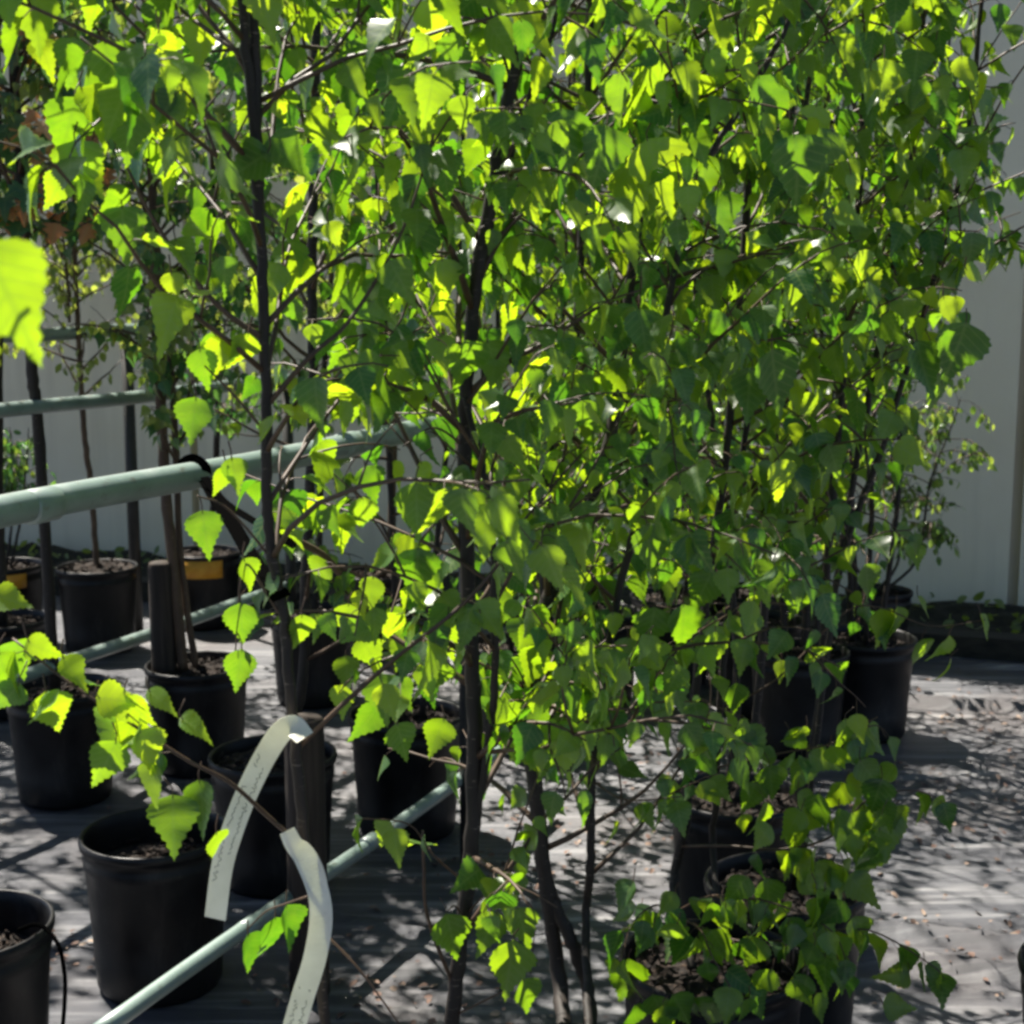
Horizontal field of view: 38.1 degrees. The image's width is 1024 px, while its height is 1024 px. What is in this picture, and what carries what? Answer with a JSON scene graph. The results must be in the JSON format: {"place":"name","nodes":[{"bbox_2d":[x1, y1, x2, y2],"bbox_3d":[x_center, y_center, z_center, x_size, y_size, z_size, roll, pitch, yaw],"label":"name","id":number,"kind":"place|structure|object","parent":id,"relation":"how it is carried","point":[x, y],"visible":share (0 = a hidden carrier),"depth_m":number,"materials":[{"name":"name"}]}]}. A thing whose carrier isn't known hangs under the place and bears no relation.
{"place":"outdoors","nodes":[
{"label":"outdoors","id":0,"kind":"place"},
{"bbox_2d":[0,231,48,367],"bbox_3d":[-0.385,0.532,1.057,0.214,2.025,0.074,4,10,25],"label":"leaf","id":1,"kind":"object","parent":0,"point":[24,264],"visible":1,"depth_m":0.91,"materials":[{"name":"green plant"}]},
{"bbox_2d":[0,595,1023,1023],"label":"ground","id":2,"kind":"structure","parent":0,"point":[40,853],"depth_m":4.30,"materials":[{"name":"fabric"}]},
{"bbox_2d":[0,609,46,719],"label":"nursery pot","id":3,"kind":"object","parent":2,"relation":"on","point":[32,620],"visible":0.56,"depth_m":5.84,"materials":[{"name":"black plastic"}]},
{"bbox_2d":[0,16,214,624],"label":"tall tree","id":4,"kind":"object","parent":3,"relation":"in","point":[3,615],"visible":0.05,"depth_m":5.78,"materials":[{"name":"green plant"}]},
{"bbox_2d":[6,557,42,610],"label":"nursery pot","id":5,"kind":"object","parent":2,"relation":"on","point":[24,575],"visible":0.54,"depth_m":6.97,"materials":[{"name":"black plastic"}]},
{"bbox_2d":[3,427,55,568],"bbox_3d":[-2.340,-0.058,6.974,0.382,0.699,0.352,6,11,33],"label":"shrub","id":6,"kind":"object","parent":5,"relation":"on","point":[13,471],"visible":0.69,"depth_m":6.92,"materials":[{"name":"green plant"}]},
{"bbox_2d":[0,889,54,1023],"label":"nursery pot","id":7,"kind":"object","parent":2,"relation":"on","point":[24,975],"visible":0.97,"depth_m":3.07,"materials":[{"name":"black plastic"}]},
{"bbox_2d":[17,922,66,1023],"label":"drip tube","id":8,"kind":"object","parent":7,"relation":"attached to","point":[48,931],"visible":1,"depth_m":2.96,"materials":[{"name":"black plastic"}]},
{"bbox_2d":[6,673,116,809],"bbox_3d":[-1.491,0.760,4.925,0.364,0.374,0.364,0,9,0],"label":"nursery pot","id":9,"kind":"object","parent":2,"relation":"on","point":[53,768],"visible":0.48,"depth_m":4.79,"materials":[{"name":"black plastic"}]},
{"bbox_2d":[0,0,141,690],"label":"maple tree","id":10,"kind":"object","parent":9,"relation":"in","point":[14,219],"visible":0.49,"depth_m":4.58,"materials":[{"name":"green plant"}]},
{"bbox_2d":[3,323,143,632],"bbox_3d":[-2.076,-0.060,6.630,0.060,1.525,1.450,4,10,24],"label":"pipe rack","id":11,"kind":"object","parent":2,"relation":"on","point":[129,418],"visible":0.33,"depth_m":7.11,"materials":[{"name":"green paint"}]},
{"bbox_2d":[55,558,137,654],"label":"nursery pot","id":12,"kind":"object","parent":2,"relation":"on","point":[97,604],"visible":0.92,"depth_m":6.76,"materials":[{"name":"black plastic"}]},
{"bbox_2d":[1,1,186,565],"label":"young sapling","id":13,"kind":"object","parent":12,"relation":"in","point":[63,268],"visible":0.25,"depth_m":6.70,"materials":[{"name":"green plant"}]},
{"bbox_2d":[0,374,296,683],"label":"pipe rack","id":14,"kind":"object","parent":2,"relation":"on","point":[41,406],"visible":0.5,"depth_m":5.11,"materials":[{"name":"green metal"}]},
{"bbox_2d":[78,807,224,1007],"bbox_3d":[-0.863,0.960,3.610,0.360,0.384,0.360,0,9,0],"label":"nursery pot","id":15,"kind":"object","parent":2,"relation":"on","point":[147,899],"visible":0.72,"depth_m":3.48,"materials":[{"name":"black plastic"}]},
{"bbox_2d":[148,560,176,674],"bbox_3d":[-1.219,0.562,5.198,0.089,0.794,0.089,0,9,0],"label":"timber post","id":16,"kind":"object","parent":2,"relation":"on","point":[163,648],"visible":0.59,"depth_m":5.13,"materials":[{"name":"grey wood"}]},
{"bbox_2d":[144,651,247,778],"bbox_3d":[-1.104,0.715,5.221,0.364,0.374,0.364,0,9,0],"label":"nursery pot","id":17,"kind":"object","parent":2,"relation":"on","point":[211,697],"visible":0.65,"depth_m":5.09,"materials":[{"name":"black plastic"}]},
{"bbox_2d":[1,0,330,670],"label":"young tree","id":18,"kind":"object","parent":17,"relation":"in","point":[162,377],"visible":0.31,"depth_m":4.93,"materials":[{"name":"green plant"}]},
{"bbox_2d":[183,544,240,630],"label":"nursery pot","id":19,"kind":"object","parent":2,"relation":"on","point":[214,581],"visible":0.62,"depth_m":7.26,"materials":[{"name":"black plastic"}]},
{"bbox_2d":[100,0,333,553],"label":"young tree","id":20,"kind":"object","parent":19,"relation":"in","point":[226,116],"visible":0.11,"depth_m":7.05,"materials":[{"name":"green plant"}]},
{"bbox_2d":[0,416,507,1023],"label":"pipe rack","id":21,"kind":"object","parent":2,"relation":"on","point":[44,504],"visible":0.62,"depth_m":3.10,"materials":[{"name":"green metal"}]},
{"bbox_2d":[177,454,290,601],"bbox_3d":[-0.478,0.001,2.537,0.071,0.086,1.097,-3,9,-19],"label":"tie strap","id":22,"kind":"object","parent":21,"relation":"attached to","point":[235,529],"visible":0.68,"depth_m":2.51,"materials":[{"name":"black rubber"}]},
{"bbox_2d":[201,476,297,548],"bbox_3d":[-0.475,-0.005,2.580,0.035,0.033,0.667,-4,10,-23],"label":"tie strap","id":23,"kind":"object","parent":22,"relation":"attached to","point":[291,543],"visible":0.52,"depth_m":2.64,"materials":[{"name":"black rubber"}]},
{"bbox_2d":[207,735,336,898],"bbox_3d":[-0.679,0.868,4.233,0.364,0.374,0.364,0,9,0],"label":"nursery pot","id":24,"kind":"object","parent":2,"relation":"on","point":[260,867],"visible":0.38,"depth_m":4.10,"materials":[{"name":"black plastic"}]},
{"bbox_2d":[112,0,453,761],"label":"birch tree","id":25,"kind":"object","parent":24,"relation":"on","point":[238,290],"visible":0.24,"depth_m":3.93,"materials":[{"name":"green plant"}]},
{"bbox_2d":[284,713,329,1000],"bbox_3d":[-0.488,0.846,3.532,0.098,0.744,0.098,0,9,0],"label":"timber post","id":26,"kind":"object","parent":2,"relation":"on","point":[313,755],"visible":0.38,"depth_m":3.48,"materials":[{"name":"grey wood"}]},
{"bbox_2d":[268,601,353,708],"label":"nursery pot","id":27,"kind":"object","parent":2,"relation":"on","point":[323,679],"visible":0.27,"depth_m":5.93,"materials":[{"name":"black plastic"}]},
{"bbox_2d":[205,0,432,613],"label":"birch tree","id":28,"kind":"object","parent":27,"relation":"on","point":[325,357],"visible":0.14,"depth_m":5.79,"materials":[{"name":"green plant"}]},
{"bbox_2d":[343,565,413,658],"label":"nursery pot","id":29,"kind":"object","parent":2,"relation":"on","point":[386,580],"visible":0.15,"depth_m":6.74,"materials":[{"name":"black plastic"}]},
{"bbox_2d":[288,2,478,577],"bbox_3d":[-0.559,-1.082,6.601,1.021,2.823,0.930,2,9,14],"label":"young tree","id":30,"kind":"object","parent":29,"relation":"on","point":[381,574],"visible":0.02,"depth_m":6.61,"materials":[{"name":"green plant"}]},
{"bbox_2d":[347,697,459,843],"bbox_3d":[-0.329,0.807,4.628,0.364,0.374,0.364,0,9,0],"label":"nursery pot","id":31,"kind":"object","parent":2,"relation":"on","point":[399,787],"visible":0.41,"depth_m":4.50,"materials":[{"name":"black plastic"}]},
{"bbox_2d":[237,0,597,722],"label":"birch tree","id":32,"kind":"object","parent":31,"relation":"in","point":[345,582],"visible":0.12,"depth_m":4.39,"materials":[{"name":"green plant"}]},
{"bbox_2d":[0,668,1023,1023],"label":"leaf litter","id":33,"kind":"object","parent":2,"relation":"on","point":[496,1012],"visible":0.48,"depth_m":4.20,"materials":[{"name":"brown plant"}]},
{"bbox_2d":[1,0,1023,605],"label":"panel wall","id":34,"kind":"structure","parent":2,"relation":"on","point":[985,526],"depth_m":7.94,"materials":[{"name":"paint"}]},
{"bbox_2d":[5,542,1023,633],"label":"earth strip","id":35,"kind":"object","parent":2,"relation":"on","point":[940,612],"visible":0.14,"depth_m":7.57,"materials":[{"name":"soil"}]},
{"bbox_2d":[5,539,1023,632],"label":"weeds","id":36,"kind":"object","parent":35,"relation":"on","point":[1015,627],"visible":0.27,"depth_m":7.57,"materials":[{"name":"green plant"}]},
{"bbox_2d":[478,632,559,747],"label":"nursery pot","id":37,"kind":"object","parent":2,"relation":"on","point":[483,643],"visible":0.12,"depth_m":5.47,"materials":[{"name":"black plastic"}]},
{"bbox_2d":[354,0,750,652],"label":"birch tree","id":38,"kind":"object","parent":37,"relation":"on","point":[364,180],"visible":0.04,"depth_m":5.24,"materials":[{"name":"green plant"}]},
{"bbox_2d":[54,571,1023,661],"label":"timber edging","id":39,"kind":"object","parent":2,"relation":"on","point":[997,646],"visible":0.25,"depth_m":6.79,"materials":[{"name":"black wood"}]},
{"bbox_2d":[553,601,639,704],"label":"nursery pot","id":40,"kind":"object","parent":2,"relation":"on","point":[627,621],"visible":0.1,"depth_m":5.98,"materials":[{"name":"black plastic"}]},
{"bbox_2d":[469,0,760,609],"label":"birch tree","id":41,"kind":"object","parent":40,"relation":"on","point":[580,70],"visible":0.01,"depth_m":5.79,"materials":[{"name":"green plant"}]},
{"bbox_2d":[630,586,714,687],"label":"nursery pot","id":42,"kind":"object","parent":2,"relation":"on","point":[651,597],"visible":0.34,"depth_m":6.26,"materials":[{"name":"black plastic"}]},
{"bbox_2d":[537,1,785,601],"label":"birch tree","id":43,"kind":"object","parent":42,"relation":"in","point":[562,57],"depth_m":6.20,"materials":[{"name":"green plant"}]},
{"bbox_2d":[618,918,808,1023],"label":"nursery pot","id":44,"kind":"object","parent":2,"relation":"on","point":[781,1006],"visible":0.38,"depth_m":2.90,"materials":[{"name":"black plastic"}]},
{"bbox_2d":[480,0,1002,1023],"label":"birch tree","id":45,"kind":"object","parent":44,"relation":"in","point":[864,838],"visible":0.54,"depth_m":2.80,"materials":[{"name":"green plant"}]},
{"bbox_2d":[670,770,800,918],"bbox_3d":[0.591,0.918,3.907,0.364,0.374,0.364,0,9,0],"label":"nursery pot","id":46,"kind":"object","parent":2,"relation":"on","point":[696,865],"visible":0.28,"depth_m":3.79,"materials":[{"name":"black plastic"}]},
{"bbox_2d":[562,0,1020,800],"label":"birch tree","id":47,"kind":"object","parent":46,"relation":"in","point":[638,588],"visible":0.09,"depth_m":3.62,"materials":[{"name":"green plant"}]},
{"bbox_2d":[707,582,779,675],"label":"nursery pot","id":48,"kind":"object","parent":2,"relation":"on","point":[743,594],"visible":0.16,"depth_m":6.32,"materials":[{"name":"black plastic"}]},
{"bbox_2d":[629,17,865,597],"bbox_3d":[0.952,-1.358,6.114,1.326,3.502,1.271,2,9,13],"label":"birch tree","id":49,"kind":"object","parent":48,"relation":"on","point":[701,215],"visible":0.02,"depth_m":6.20,"materials":[{"name":"green plant"}]},
{"bbox_2d":[716,609,801,719],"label":"nursery pot","id":50,"kind":"object","parent":2,"relation":"on","point":[774,619],"visible":0.18,"depth_m":5.80,"materials":[{"name":"black plastic"}]},
{"bbox_2d":[704,851,866,1023],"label":"nursery pot","id":51,"kind":"object","parent":2,"relation":"on","point":[839,1009],"visible":0.29,"depth_m":3.26,"materials":[{"name":"black plastic"}]},
{"bbox_2d":[618,0,1023,891],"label":"birch tree","id":52,"kind":"object","parent":51,"relation":"in","point":[896,224],"visible":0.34,"depth_m":3.14,"materials":[{"name":"green plant"}]},
{"bbox_2d":[752,638,850,759],"bbox_3d":[1.046,0.684,5.419,0.364,0.374,0.364,0,9,0],"label":"nursery pot","id":53,"kind":"object","parent":2,"relation":"on","point":[792,704],"visible":0.38,"depth_m":5.29,"materials":[{"name":"black plastic"}]},
{"bbox_2d":[623,9,1002,659],"bbox_3d":[1.007,-1.198,5.080,1.220,3.502,1.124,-7,11,-36],"label":"birch tree","id":54,"kind":"object","parent":53,"relation":"on","point":[853,627],"visible":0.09,"depth_m":5.16,"materials":[{"name":"green plant"}]},
{"bbox_2d":[819,625,917,743],"bbox_3d":[1.337,0.653,5.617,0.374,0.374,0.374,0,9,0],"label":"nursery pot","id":55,"kind":"object","parent":2,"relation":"on","point":[878,681],"visible":0.64,"depth_m":5.47,"materials":[{"name":"black plastic"}]},
{"bbox_2d":[732,0,1013,645],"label":"birch tree","id":56,"kind":"object","parent":55,"relation":"on","point":[996,150],"visible":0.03,"depth_m":5.44,"materials":[{"name":"green plant"}]},
{"bbox_2d":[845,583,912,631],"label":"nursery pot","id":57,"kind":"object","parent":2,"relation":"on","point":[904,594],"visible":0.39,"depth_m":6.66,"materials":[{"name":"black plastic"}]},
{"bbox_2d":[855,367,997,593],"bbox_3d":[1.784,-0.157,6.643,0.672,1.084,0.523,0,9,0],"label":"leafy shrub","id":58,"kind":"object","parent":57,"relation":"in","point":[938,536],"visible":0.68,"depth_m":6.59,"materials":[{"name":"green plant"}]},
{"bbox_2d":[1017,943,1023,1023],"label":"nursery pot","id":59,"kind":"object","parent":2,"relation":"on","point":[1020,958],"visible":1,"depth_m":2.93,"materials":[{"name":"black plastic"}]},
{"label":"nursery pot","id":60,"kind":"object","parent":2,"relation":"on","visible":0},
{"bbox_2d":[95,0,818,1023],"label":"birch tree","id":61,"kind":"object","parent":60,"relation":"in","point":[555,142],"visible":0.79,"depth_m":2.20,"materials":[{"name":"green plant"}]},
{"bbox_2d":[298,540,342,575],"bbox_3d":[-0.362,0.063,2.557,0.016,0.121,0.178,7,12,40],"label":"broken stick","id":62,"kind":"object","parent":61,"relation":"attached to","point":[315,550],"visible":0.48,"depth_m":2.58,"materials":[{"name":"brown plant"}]},
{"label":"nursery pot","id":63,"kind":"object","parent":2,"relation":"on","visible":0},
{"bbox_2d":[332,0,982,1023],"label":"birch tree","id":64,"kind":"object","parent":63,"relation":"in","point":[650,174],"visible":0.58,"depth_m":2.46,"materials":[{"name":"green plant"}]},
{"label":"nursery pot","id":65,"kind":"object","parent":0,"visible":0},
{"bbox_2d":[0,0,678,1023],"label":"birch tree","id":66,"kind":"object","parent":65,"relation":"on","point":[156,78],"visible":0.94,"depth_m":1.94,"materials":[{"name":"green plant"}]},
{"bbox_2d":[205,715,312,920],"bbox_3d":[-0.352,0.424,2.058,0.155,0.294,0.036,1,9,7],"label":"plant tag","id":67,"kind":"object","parent":66,"relation":"hanging from","point":[279,734],"visible":0.94,"depth_m":2.06,"materials":[{"name":"plastic"}]},
{"bbox_2d":[280,827,331,1023],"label":"plant tag","id":68,"kind":"object","parent":66,"relation":"hanging from","point":[305,857],"visible":1,"depth_m":2.06,"materials":[{"name":"plastic"}]}
]}

